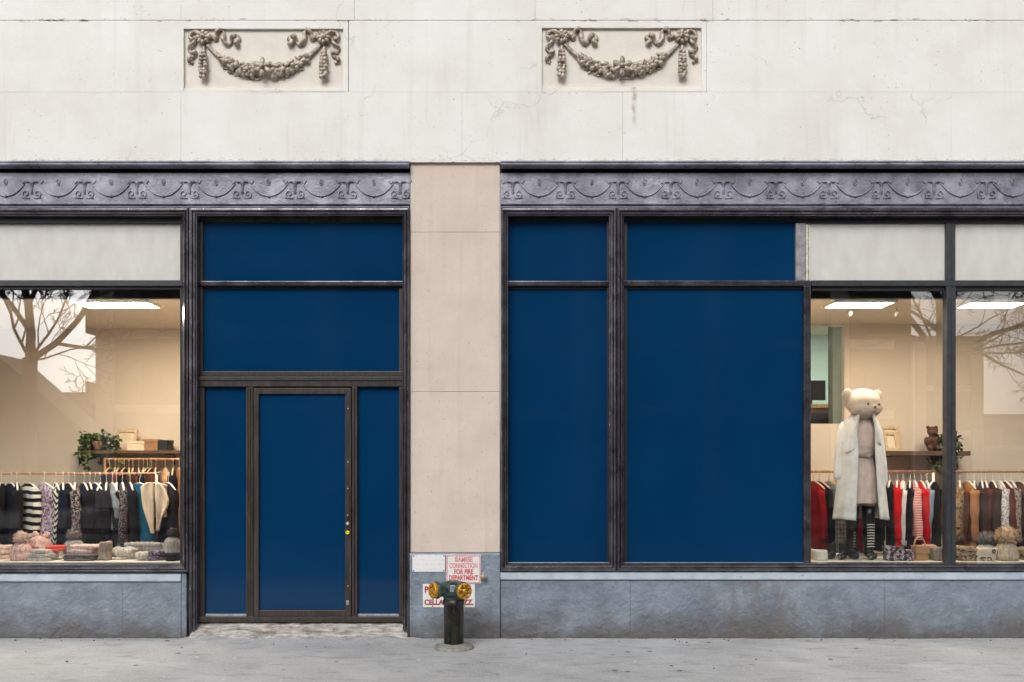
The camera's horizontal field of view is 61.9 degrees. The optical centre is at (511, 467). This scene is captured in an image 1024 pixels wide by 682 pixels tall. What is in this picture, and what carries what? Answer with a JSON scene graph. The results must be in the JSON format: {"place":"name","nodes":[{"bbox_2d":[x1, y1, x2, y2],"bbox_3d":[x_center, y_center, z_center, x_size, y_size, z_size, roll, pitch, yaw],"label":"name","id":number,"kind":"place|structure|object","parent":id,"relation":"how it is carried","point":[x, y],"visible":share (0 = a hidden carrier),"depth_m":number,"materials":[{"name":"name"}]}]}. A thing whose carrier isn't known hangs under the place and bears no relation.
{"place":"outdoors","nodes":[
{"label":"outdoors","id":0,"kind":"place"},
{"bbox_2d":[0,329,179,555],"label":"shop back wall","id":1,"kind":"structure","parent":0,"point":[60,389],"depth_m":9.95,"materials":[{"name":"paint"}]},
{"bbox_2d":[83,451,179,464],"bbox_3d":[-3.930,-0.108,9.789,1.819,0.160,0.318,0,0,0],"label":"shelf","id":2,"kind":"object","parent":1,"relation":"attached to","point":[140,452],"visible":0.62,"depth_m":9.63,"materials":[{"name":"brown wood"}]},
{"bbox_2d":[73,429,123,470],"bbox_3d":[-4.694,-0.195,9.695,0.554,0.494,0.374,0,0,-19],"label":"hanging ivy","id":3,"kind":"object","parent":2,"relation":"on","point":[97,441],"visible":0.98,"depth_m":9.66,"materials":[{"name":"green plant"}]},
{"bbox_2d":[116,429,137,450],"bbox_3d":[-4.438,-0.313,9.827,0.266,0.250,0.024,0,-8,12],"label":"picture frame","id":4,"kind":"object","parent":2,"relation":"on","point":[125,435],"visible":0.65,"depth_m":9.83,"materials":[{"name":"brown wood"}]},
{"bbox_2d":[126,441,144,450],"bbox_3d":[-4.279,-0.242,9.780,0.208,0.105,0.168,0,0,2],"label":"storage box","id":5,"kind":"object","parent":2,"relation":"on","point":[135,445],"visible":0.84,"depth_m":9.70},
{"bbox_2d":[142,439,161,450],"bbox_3d":[-4.116,-0.255,9.780,0.178,0.130,0.168,0,0,0],"label":"storage box","id":6,"kind":"object","parent":2,"relation":"on","point":[150,444],"visible":0.86,"depth_m":9.70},
{"bbox_2d":[156,440,173,450],"bbox_3d":[-3.978,-0.249,9.780,0.138,0.120,0.168,0,0,5],"label":"storage box","id":7,"kind":"object","parent":2,"relation":"on","point":[165,445],"visible":1,"depth_m":9.70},
{"bbox_2d":[0,290,179,328],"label":"shop ceiling","id":8,"kind":"structure","parent":0,"point":[41,314],"depth_m":8.96,"materials":[{"name":"paint"}]},
{"bbox_2d":[70,299,162,308],"bbox_3d":[-3.864,-1.599,8.360,0.760,0.029,0.340,0,0,0],"label":"ceiling light","id":9,"kind":"object","parent":8,"relation":"attached to","point":[118,303],"visible":1,"depth_m":8.31,"materials":[{"name":"white plastic"}]},
{"bbox_2d":[0,635,1023,681],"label":"sidewalk","id":10,"kind":"structure","parent":0,"point":[214,658],"depth_m":7.07,"materials":[{"name":"concrete"}]},
{"bbox_2d":[428,580,473,651],"bbox_3d":[-0.537,1.305,7.547,0.398,0.630,0.382,0,0,0],"label":"standpipe","id":11,"kind":"object","parent":10,"relation":"on","point":[454,594],"visible":1,"depth_m":7.47,"materials":[{"name":"metal"}]},
{"bbox_2d":[0,0,1023,638],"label":"shop building","id":12,"kind":"structure","parent":10,"relation":"on","point":[702,200],"depth_m":8.00,"materials":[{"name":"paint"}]},
{"bbox_2d":[0,290,179,298],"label":"shop beam","id":13,"kind":"structure","parent":12,"relation":"attached to","point":[57,296],"depth_m":8.14,"materials":[{"name":"metal"}]},
{"bbox_2d":[0,208,188,571],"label":"shop window","id":14,"kind":"structure","parent":12,"relation":"in","point":[41,248],"depth_m":8.10,"materials":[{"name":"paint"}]},
{"bbox_2d":[254,388,351,615],"bbox_3d":[-1.980,0.330,8.075,0.922,2.154,0.074,0,0,0],"label":"door","id":15,"kind":"structure","parent":12,"relation":"in","point":[303,436],"depth_m":8.09,"materials":[{"name":"blue metal"}]},
{"bbox_2d":[412,555,444,571],"bbox_3d":[-0.778,0.897,7.972,0.305,0.159,0.010,0,0,0],"label":"enamel sign","id":16,"kind":"object","parent":12,"relation":"attached to","point":[428,563],"visible":1,"depth_m":7.97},
{"bbox_2d":[423,584,474,606],"bbox_3d":[-0.590,1.200,7.973,0.487,0.218,0.008,0,0,0],"label":"enamel sign","id":17,"kind":"object","parent":12,"relation":"attached to","point":[469,601],"visible":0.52,"depth_m":7.97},
{"bbox_2d":[446,555,480,583],"bbox_3d":[-0.453,0.952,7.970,0.325,0.269,0.008,0,0,0],"label":"enamel sign","id":18,"kind":"object","parent":12,"relation":"attached to","point":[465,568],"visible":1,"depth_m":7.97,"materials":[{"name":"metal"}]},
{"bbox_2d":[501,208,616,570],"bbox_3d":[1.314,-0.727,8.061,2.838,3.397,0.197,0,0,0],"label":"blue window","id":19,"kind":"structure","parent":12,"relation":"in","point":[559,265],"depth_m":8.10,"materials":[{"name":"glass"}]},
{"bbox_2d":[617,208,1023,570],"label":"shop window","id":20,"kind":"structure","parent":12,"relation":"in","point":[714,304],"depth_m":8.10,"materials":[{"name":"glass"}]},
{"bbox_2d":[811,292,1023,298],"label":"shop beam","id":21,"kind":"structure","parent":12,"relation":"attached to","point":[891,297],"depth_m":8.14,"materials":[{"name":"metal"}]},
{"bbox_2d":[811,335,827,403],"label":"mint wall","id":22,"kind":"structure","parent":0,"point":[819,357],"depth_m":12.40,"materials":[{"name":"paint"}]},
{"bbox_2d":[811,324,1023,555],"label":"shop back wall","id":23,"kind":"structure","parent":0,"point":[900,366],"depth_m":9.62,"materials":[{"name":"paint"}]},
{"bbox_2d":[885,451,970,466],"bbox_3d":[4.548,-0.087,9.474,0.936,0.180,0.288,0,0,0],"label":"shelf","id":24,"kind":"object","parent":23,"relation":"attached to","point":[920,453],"visible":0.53,"depth_m":9.33,"materials":[{"name":"brown wood"}]},
{"bbox_2d":[881,426,900,450],"bbox_3d":[4.244,-0.321,9.558,0.206,0.290,0.024,0,-11,-6],"label":"picture frame","id":25,"kind":"object","parent":24,"relation":"on","point":[890,428],"visible":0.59,"depth_m":9.57,"materials":[{"name":"brown wood"}]},
{"bbox_2d":[883,432,899,450],"bbox_3d":[4.202,-0.285,9.464,0.176,0.220,0.024,0,-13,-14],"label":"picture frame","id":26,"kind":"object","parent":24,"relation":"on","point":[891,441],"visible":0.81,"depth_m":9.46,"materials":[{"name":"brown wood"}]},
{"bbox_2d":[924,426,941,450],"bbox_3d":[4.641,-0.319,9.409,0.189,0.280,0.162,0,0,0],"label":"toy bear","id":27,"kind":"object","parent":24,"relation":"on","point":[932,432],"visible":0.99,"depth_m":9.38},
{"bbox_2d":[926,428,963,469],"bbox_3d":[4.814,-0.189,9.404,0.431,0.486,0.257,0,0,-10],"label":"trailing plant","id":28,"kind":"object","parent":24,"relation":"on","point":[958,448],"visible":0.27,"depth_m":9.39,"materials":[{"name":"green plant"}]},
{"bbox_2d":[811,292,1023,323],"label":"shop ceiling","id":29,"kind":"structure","parent":0,"point":[920,311],"depth_m":8.96,"materials":[{"name":"paint"}]},
{"bbox_2d":[821,299,897,308],"bbox_3d":[3.398,-1.599,8.360,0.620,0.029,0.340,0,0,0],"label":"ceiling light","id":30,"kind":"object","parent":29,"relation":"attached to","point":[858,303],"visible":1,"depth_m":8.31,"materials":[{"name":"white plastic"}]},
{"bbox_2d":[956,299,1023,308],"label":"ceiling light","id":31,"kind":"object","parent":29,"relation":"attached to","point":[991,303],"visible":0.89,"depth_m":8.34,"materials":[{"name":"white plastic"}]},
{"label":"mint room floor","id":32,"kind":"structure","parent":0,"visible":0},
{"bbox_2d":[811,404,827,423],"bbox_3d":[3.485,0.321,10.300,1.010,2.137,0.440,0,0,0],"label":"sideboard","id":33,"kind":"object","parent":32,"relation":"on","point":[819,413],"visible":0.02,"depth_m":10.09,"materials":[{"name":"brown wood"}]},
{"bbox_2d":[811,380,825,403],"bbox_3d":[3.620,-0.898,10.300,0.320,0.299,0.120,0,0,0],"label":"monitor","id":34,"kind":"object","parent":33,"relation":"on","point":[818,389],"visible":0.48,"depth_m":10.28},
{"bbox_2d":[828,327,841,423],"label":"mint room pillar","id":35,"kind":"structure","parent":32,"relation":"on","point":[834,375],"depth_m":9.90,"materials":[{"name":"paint"}]},
{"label":"shop floor","id":36,"kind":"structure","parent":0,"visible":0},
{"bbox_2d":[0,472,157,534],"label":"clothes rack","id":37,"kind":"object","parent":36,"relation":"on","point":[77,473],"visible":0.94,"depth_m":8.91,"materials":[{"name":"orange metal"}]},
{"bbox_2d":[0,472,4,544],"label":"jacket","id":38,"kind":"object","parent":37,"relation":"hanging from","point":[2,507],"visible":0.59,"depth_m":8.80,"materials":[{"name":"black fabric"}]},
{"bbox_2d":[4,474,23,544],"bbox_3d":[-5.241,0.458,8.922,0.469,0.821,0.159,0,1,42],"label":"jacket","id":39,"kind":"object","parent":37,"relation":"hanging from","point":[9,486],"visible":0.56,"depth_m":8.83,"materials":[{"name":"black fabric"}]},
{"bbox_2d":[9,472,23,544],"bbox_3d":[-5.175,0.430,8.921,0.160,0.765,0.471,-1,0,-32],"label":"jacket","id":40,"kind":"object","parent":37,"relation":"hanging from","point":[16,526],"visible":0.78,"depth_m":8.75,"materials":[{"name":"black fabric"}]},
{"bbox_2d":[20,472,41,537],"bbox_3d":[-5.054,0.402,8.914,0.469,0.709,0.163,1,-2,33],"label":"striped sweater","id":41,"kind":"object","parent":37,"relation":"hanging from","point":[32,512],"visible":0.61,"depth_m":8.80,"materials":[{"name":"white fabric"}]},
{"bbox_2d":[37,472,53,539],"bbox_3d":[-4.876,0.439,8.923,0.491,0.783,0.227,-3,0,34],"label":"dress","id":42,"kind":"object","parent":37,"relation":"hanging from","point":[45,489],"visible":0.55,"depth_m":8.80,"materials":[{"name":"purple fabric"}]},
{"bbox_2d":[51,472,59,544],"bbox_3d":[-4.774,0.449,8.917,0.169,0.802,0.465,1,-1,-39],"label":"chevron top","id":43,"kind":"object","parent":37,"relation":"hanging from","point":[56,486],"visible":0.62,"depth_m":8.74,"materials":[{"name":"white fabric"}]},
{"bbox_2d":[56,482,68,544],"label":"jacket","id":44,"kind":"object","parent":37,"relation":"hanging from","point":[63,508],"visible":0.8,"depth_m":8.72,"materials":[{"name":"blue fabric"}]},
{"bbox_2d":[66,472,80,539],"bbox_3d":[-4.620,0.467,8.919,0.166,0.839,0.466,-3,0,-40],"label":"jacket","id":45,"kind":"object","parent":37,"relation":"hanging from","point":[69,486],"visible":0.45,"depth_m":8.78,"materials":[{"name":"black fabric"}]},
{"bbox_2d":[69,472,80,531],"bbox_3d":[-4.561,0.389,8.925,0.148,0.684,0.465,-3,1,-25],"label":"blouse","id":46,"kind":"object","parent":37,"relation":"hanging from","point":[75,505],"visible":0.76,"depth_m":8.74,"materials":[{"name":"grey fabric"}]},
{"bbox_2d":[79,472,87,539],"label":"jacket","id":47,"kind":"object","parent":37,"relation":"hanging from","point":[83,487],"visible":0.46,"depth_m":8.80,"materials":[{"name":"black fabric"}]},
{"bbox_2d":[81,477,94,543],"bbox_3d":[-4.412,0.444,8.901,0.157,0.793,0.474,2,-4,-32],"label":"jacket","id":48,"kind":"object","parent":37,"relation":"hanging from","point":[87,537],"visible":0.68,"depth_m":8.71,"materials":[{"name":"black fabric"}]},
{"bbox_2d":[92,473,103,543],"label":"jacket","id":49,"kind":"object","parent":37,"relation":"hanging from","point":[97,505],"visible":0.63,"depth_m":8.72,"materials":[{"name":"black fabric"}]},
{"bbox_2d":[101,472,111,541],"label":"jacket","id":50,"kind":"object","parent":37,"relation":"hanging from","point":[106,508],"visible":0.67,"depth_m":8.73,"materials":[{"name":"black fabric"}]},
{"bbox_2d":[109,472,119,530],"bbox_3d":[-4.165,0.351,8.920,0.157,0.607,0.471,-1,-1,-38],"label":"shirt","id":51,"kind":"object","parent":37,"relation":"hanging from","point":[115,500],"visible":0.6,"depth_m":8.74,"materials":[{"name":"grey fabric"}]},
{"bbox_2d":[111,472,118,547],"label":"jacket","id":52,"kind":"object","parent":37,"relation":"hanging from","point":[114,534],"visible":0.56,"depth_m":8.74,"materials":[{"name":"black fabric"}]},
{"bbox_2d":[117,472,128,546],"bbox_3d":[-4.080,0.458,8.920,0.177,0.821,0.470,0,1,-29],"label":"cardigan","id":53,"kind":"object","parent":37,"relation":"hanging from","point":[123,523],"visible":0.73,"depth_m":8.73,"materials":[{"name":"black fabric"}]},
{"bbox_2d":[126,472,139,541],"bbox_3d":[-3.974,0.439,8.932,0.159,0.784,0.471,-3,2,-31],"label":"jacket","id":54,"kind":"object","parent":37,"relation":"hanging from","point":[133,519],"visible":0.77,"depth_m":8.75,"materials":[{"name":"black fabric"}]},
{"bbox_2d":[133,472,156,541],"bbox_3d":[-3.898,0.462,8.933,0.504,0.830,0.241,2,2,32],"label":"coat","id":55,"kind":"object","parent":37,"relation":"hanging from","point":[146,535],"visible":0.23,"depth_m":8.81,"materials":[{"name":"teal fabric"}]},
{"bbox_2d":[140,472,168,533],"bbox_3d":[-3.650,0.363,8.820,0.301,0.630,0.240,0,0,0],"label":"cardigan","id":56,"kind":"object","parent":37,"relation":"hanging from","point":[155,500],"visible":1,"depth_m":8.71,"materials":[{"name":"beige fabric"}]},
{"bbox_2d":[157,472,179,542],"bbox_3d":[-3.598,0.486,8.917,0.186,0.876,0.474,1,0,-43],"label":"jacket","id":57,"kind":"object","parent":37,"relation":"hanging from","point":[171,519],"visible":0.56,"depth_m":8.78,"materials":[{"name":"black fabric"}]},
{"bbox_2d":[0,556,179,562],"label":"display platform","id":58,"kind":"structure","parent":36,"relation":"on","point":[60,559],"depth_m":8.15,"materials":[{"name":"white paint"}]},
{"bbox_2d":[0,544,12,558],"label":"folded scarf","id":59,"kind":"object","parent":58,"relation":"on","point":[5,551],"visible":0.72,"depth_m":8.37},
{"bbox_2d":[10,530,31,560],"bbox_3d":[-4.750,0.750,8.260,0.198,0.299,0.195,0,0,-17],"label":"bobble hat","id":60,"kind":"object","parent":58,"relation":"on","point":[21,547],"visible":0.94,"depth_m":8.20,"materials":[{"name":"pink fabric"}]},
{"bbox_2d":[28,531,50,548],"bbox_3d":[-4.656,0.715,8.423,0.214,0.169,0.211,7,-2,-17],"label":"bobble hat","id":61,"kind":"object","parent":58,"relation":"on","point":[36,541],"visible":0.88,"depth_m":8.37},
{"bbox_2d":[27,548,58,560],"bbox_3d":[-4.540,0.843,8.270,0.252,0.113,0.212,0,0,0],"label":"folded scarf","id":62,"kind":"object","parent":58,"relation":"on","point":[41,554],"visible":0.99,"depth_m":8.18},
{"bbox_2d":[63,527,83,553],"bbox_3d":[-4.339,0.721,8.450,0.198,0.268,0.195,0,0,-17],"label":"bobble hat","id":63,"kind":"object","parent":58,"relation":"on","point":[73,536],"visible":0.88,"depth_m":8.40,"materials":[{"name":"fabric"}]},
{"bbox_2d":[62,553,98,560],"bbox_3d":[-4.159,0.867,8.269,0.340,0.065,0.224,0,0,0],"label":"folded sweater","id":64,"kind":"object","parent":58,"relation":"on","point":[79,557],"visible":0.93,"depth_m":8.18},
{"bbox_2d":[69,544,98,553],"bbox_3d":[-4.166,0.795,8.331,0.280,0.085,0.180,0,0,0],"label":"folded scarf","id":65,"kind":"object","parent":64,"relation":"on","point":[83,548],"visible":0.94,"depth_m":8.25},
{"bbox_2d":[98,541,112,560],"bbox_3d":[-3.940,0.807,8.270,0.105,0.184,0.118,0,0,0],"label":"folded scarf","id":66,"kind":"object","parent":58,"relation":"on","point":[105,550],"visible":1,"depth_m":8.22,"materials":[{"name":"beige fabric"}]},
{"bbox_2d":[112,546,137,557],"bbox_3d":[-3.807,0.830,8.361,0.262,0.114,0.142,0,0,0],"label":"scarf","id":67,"kind":"object","parent":58,"relation":"on","point":[123,552],"visible":0.97,"depth_m":8.32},
{"bbox_2d":[124,541,163,551],"bbox_3d":[-3.625,0.795,8.487,0.422,0.116,0.126,0,0,0],"label":"scarf","id":68,"kind":"object","parent":58,"relation":"on","point":[144,546],"visible":0.73,"depth_m":8.44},
{"bbox_2d":[148,549,165,560],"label":"folded scarf","id":69,"kind":"object","parent":58,"relation":"on","point":[155,555],"visible":0.75,"depth_m":8.21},
{"bbox_2d":[163,527,179,552],"bbox_3d":[-3.319,0.717,8.340,0.177,0.285,0.174,0,0,-17],"label":"bobble hat","id":70,"kind":"object","parent":58,"relation":"on","point":[171,543],"visible":0.91,"depth_m":8.29,"materials":[{"name":"fabric"}]},
{"bbox_2d":[103,458,179,471],"bbox_3d":[-3.806,0.672,9.520,1.512,1.549,0.440,0,0,0],"label":"clothes rack","id":71,"kind":"object","parent":36,"relation":"on","point":[104,459],"visible":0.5,"depth_m":9.51,"materials":[{"name":"orange metal"}]},
{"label":"shop floor","id":72,"kind":"structure","parent":0,"visible":0},
{"bbox_2d":[811,470,935,481],"bbox_3d":[3.782,0.740,9.020,1.381,1.412,0.440,0,0,0],"label":"clothes rack","id":73,"kind":"object","parent":72,"relation":"on","point":[933,472],"visible":0.17,"depth_m":9.01,"materials":[{"name":"orange metal"}]},
{"bbox_2d":[811,470,827,549],"bbox_3d":[3.196,0.453,9.040,0.118,0.848,0.474,-2,3,-15],"label":"hanging garment","id":74,"kind":"object","parent":73,"relation":"hanging from","point":[819,528],"visible":0.59,"depth_m":8.91,"materials":[{"name":"red fabric"}]},
{"bbox_2d":[817,470,834,550],"bbox_3d":[3.255,0.481,9.030,0.117,0.904,0.473,-1,1,-12],"label":"jacket","id":75,"kind":"object","parent":73,"relation":"hanging from","point":[830,508],"visible":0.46,"depth_m":8.82,"materials":[{"name":"black fabric"}]},
{"bbox_2d":[824,470,845,555],"bbox_3d":[3.342,0.481,8.998,0.152,0.904,0.471,1,-3,-18],"label":"coat","id":76,"kind":"object","parent":73,"relation":"hanging from","point":[840,532],"visible":0.22,"depth_m":8.81,"materials":[{"name":"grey fabric"}]},
{"bbox_2d":[856,518,863,550],"bbox_3d":[3.580,0.453,9.008,0.120,0.848,0.468,-2,-2,-12],"label":"dress","id":77,"kind":"object","parent":73,"relation":"hanging from","point":[859,545],"visible":0.06,"depth_m":8.80,"materials":[{"name":"red fabric"}]},
{"bbox_2d":[873,518,885,551],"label":"jacket","id":78,"kind":"object","parent":73,"relation":"hanging from","point":[880,533],"visible":0.15,"depth_m":8.80,"materials":[{"name":"black fabric"}]},
{"bbox_2d":[886,470,894,545],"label":"jacket","id":79,"kind":"object","parent":73,"relation":"hanging from","point":[890,533],"visible":0.63,"depth_m":8.80,"materials":[{"name":"black fabric"}]},
{"bbox_2d":[893,470,902,548],"bbox_3d":[4.061,0.472,9.010,0.126,0.886,0.470,0,-2,26],"label":"dress","id":80,"kind":"object","parent":73,"relation":"hanging from","point":[897,500],"visible":0.76,"depth_m":8.81,"materials":[{"name":"red fabric"}]},
{"bbox_2d":[900,480,906,548],"bbox_3d":[4.133,0.448,9.039,0.116,0.839,0.468,1,3,24],"label":"shirt","id":81,"kind":"object","parent":73,"relation":"hanging from","point":[903,523],"visible":0.54,"depth_m":8.84,"materials":[{"name":"white fabric"}]},
{"bbox_2d":[904,470,914,548],"bbox_3d":[4.199,0.458,9.018,0.118,0.857,0.468,1,0,25],"label":"jacket","id":82,"kind":"object","parent":73,"relation":"hanging from","point":[909,538],"visible":0.79,"depth_m":8.82,"materials":[{"name":"black fabric"}]},
{"bbox_2d":[912,470,922,539],"bbox_3d":[4.253,0.396,9.006,0.119,0.734,0.468,0,-2,18],"label":"hanging garment","id":83,"kind":"object","parent":73,"relation":"hanging from","point":[917,525],"visible":0.65,"depth_m":8.80,"materials":[{"name":"pink fabric"}]},
{"bbox_2d":[915,473,930,544],"bbox_3d":[4.335,0.439,9.036,0.127,0.820,0.467,-2,2,13],"label":"sweater","id":84,"kind":"object","parent":73,"relation":"hanging from","point":[925,494],"visible":0.55,"depth_m":8.83,"materials":[{"name":"red fabric"}]},
{"bbox_2d":[924,470,934,540],"bbox_3d":[4.377,0.462,9.039,0.116,0.867,0.471,2,3,18],"label":"shirt","id":85,"kind":"object","parent":73,"relation":"hanging from","point":[931,495],"visible":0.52,"depth_m":8.83,"materials":[{"name":"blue fabric"}]},
{"bbox_2d":[922,461,942,527],"bbox_3d":[4.683,0.292,9.475,0.466,0.778,0.152,0,3,-35],"label":"coat","id":86,"kind":"object","parent":73,"relation":"hanging from","point":[938,477],"visible":0.3,"depth_m":9.44,"materials":[{"name":"fabric"}]},
{"bbox_2d":[929,481,941,546],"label":"jacket","id":87,"kind":"object","parent":73,"relation":"hanging from","point":[936,532],"visible":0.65,"depth_m":8.98,"materials":[{"name":"black fabric"}]},
{"bbox_2d":[811,556,1023,561],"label":"display platform","id":88,"kind":"structure","parent":72,"relation":"on","point":[860,559],"depth_m":8.23,"materials":[{"name":"white paint"}]},
{"bbox_2d":[811,548,827,560],"bbox_3d":[2.987,0.847,8.297,0.129,0.105,0.179,0,0,0],"label":"shoe box","id":89,"kind":"object","parent":88,"relation":"on","point":[819,555],"visible":0.88,"depth_m":8.22,"materials":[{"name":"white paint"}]},
{"bbox_2d":[832,387,889,558],"bbox_3d":[3.430,0.061,8.393,0.546,1.675,0.403,0,0,0],"label":"mannequin","id":90,"kind":"object","parent":88,"relation":"on","point":[860,473],"visible":1,"depth_m":8.30},
{"bbox_2d":[882,545,898,560],"bbox_3d":[3.668,0.829,8.259,0.140,0.142,0.154,0,0,0],"label":"folded scarf","id":91,"kind":"object","parent":88,"relation":"on","point":[890,553],"visible":1,"depth_m":8.20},
{"bbox_2d":[899,549,913,560],"bbox_3d":[3.795,0.843,8.249,0.148,0.113,0.136,0,0,0],"label":"clutch bag","id":92,"kind":"object","parent":88,"relation":"on","point":[906,555],"visible":0.82,"depth_m":8.19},
{"bbox_2d":[910,537,929,560],"bbox_3d":[3.952,0.785,8.259,0.151,0.228,0.108,0,0,-12],"label":"handbag","id":93,"kind":"object","parent":88,"relation":"on","point":[921,552],"visible":0.99,"depth_m":8.23,"materials":[{"name":"beige leather"}]},
{"bbox_2d":[929,547,942,560],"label":"folded scarf","id":94,"kind":"object","parent":88,"relation":"on","point":[936,553],"visible":0.56,"depth_m":8.21,"materials":[{"name":"beige fabric"}]},
{"bbox_2d":[956,545,976,560],"bbox_3d":[4.379,0.830,8.273,0.192,0.139,0.213,0,0,0],"label":"folded scarf","id":95,"kind":"object","parent":88,"relation":"on","point":[965,553],"visible":0.78,"depth_m":8.18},
{"bbox_2d":[975,547,997,560],"bbox_3d":[4.549,0.835,8.200,0.219,0.130,0.109,0,0,0],"label":"folded scarf","id":96,"kind":"object","parent":88,"relation":"on","point":[984,554],"visible":1,"depth_m":8.15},
{"bbox_2d":[975,530,994,547],"bbox_3d":[4.653,0.753,8.380,0.198,0.294,0.195,0,0,-17],"label":"bobble hat","id":97,"kind":"object","parent":96,"relation":"on","point":[985,539],"visible":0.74,"depth_m":8.34,"materials":[{"name":"fabric"}]},
{"bbox_2d":[993,525,1018,560],"bbox_3d":[4.778,0.727,8.252,0.237,0.346,0.240,0,0,-17],"label":"bobble hat","id":98,"kind":"object","parent":88,"relation":"on","point":[1006,537],"visible":0.95,"depth_m":8.19,"materials":[{"name":"beige fabric"}]},
{"bbox_2d":[956,470,1023,472],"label":"clothes rack","id":99,"kind":"object","parent":72,"relation":"on","point":[989,471],"visible":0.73,"depth_m":9.01,"materials":[{"name":"orange metal"}]},
{"bbox_2d":[956,470,964,541],"bbox_3d":[4.724,0.406,9.023,0.126,0.754,0.469,3,1,26],"label":"blouse","id":100,"kind":"object","parent":99,"relation":"hanging from","point":[960,490],"visible":0.66,"depth_m":8.84,"materials":[{"name":"brown fabric"}]},
{"bbox_2d":[956,470,979,546],"bbox_3d":[4.813,0.453,9.036,0.126,0.848,0.467,1,2,6],"label":"dress","id":101,"kind":"object","parent":99,"relation":"hanging from","point":[968,486],"visible":0.57,"depth_m":8.85,"materials":[{"name":"orange fabric"}]},
{"bbox_2d":[966,470,979,542],"bbox_3d":[4.884,0.407,9.027,0.138,0.754,0.474,2,2,26],"label":"cardigan","id":102,"kind":"object","parent":99,"relation":"hanging from","point":[969,536],"visible":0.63,"depth_m":8.86,"materials":[{"name":"brown fabric"}]},
{"bbox_2d":[977,470,988,545],"bbox_3d":[4.971,0.434,9.015,0.141,0.810,0.474,-2,-1,26],"label":"cardigan","id":103,"kind":"object","parent":99,"relation":"hanging from","point":[983,515],"visible":0.66,"depth_m":8.83,"materials":[{"name":"brown fabric"}]},
{"bbox_2d":[984,470,992,531],"bbox_3d":[4.990,0.415,9.018,0.124,0.773,0.472,2,-1,22],"label":"hanging garment","id":104,"kind":"object","parent":99,"relation":"hanging from","point":[990,495],"visible":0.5,"depth_m":8.82,"materials":[{"name":"red fabric"}]},
{"bbox_2d":[989,470,1001,546],"bbox_3d":[5.066,0.434,9.016,0.132,0.810,0.471,1,-1,18],"label":"cardigan","id":105,"kind":"object","parent":99,"relation":"hanging from","point":[996,509],"visible":0.5,"depth_m":8.81,"materials":[{"name":"brown fabric"}]},
{"bbox_2d":[996,470,1009,527],"bbox_3d":[5.147,0.397,9.009,0.115,0.734,0.466,-1,-2,14],"label":"blouse","id":106,"kind":"object","parent":99,"relation":"hanging from","point":[1005,509],"visible":0.45,"depth_m":8.80,"materials":[{"name":"fabric"}]},
{"bbox_2d":[1002,470,1016,545],"bbox_3d":[5.216,0.434,9.011,0.126,0.810,0.470,-1,-1,11],"label":"dress","id":107,"kind":"object","parent":99,"relation":"hanging from","point":[1012,512],"visible":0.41,"depth_m":8.80,"materials":[{"name":"red fabric"}]},
{"bbox_2d":[1009,470,1022,542],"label":"coat","id":108,"kind":"object","parent":99,"relation":"hanging from","point":[1018,495],"visible":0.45,"depth_m":8.79,"materials":[{"name":"brown fabric"}]},
{"bbox_2d":[1015,470,1023,546],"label":"cardigan","id":109,"kind":"object","parent":99,"relation":"hanging from","point":[1019,483],"visible":0.27,"depth_m":8.88,"materials":[{"name":"brown fabric"}]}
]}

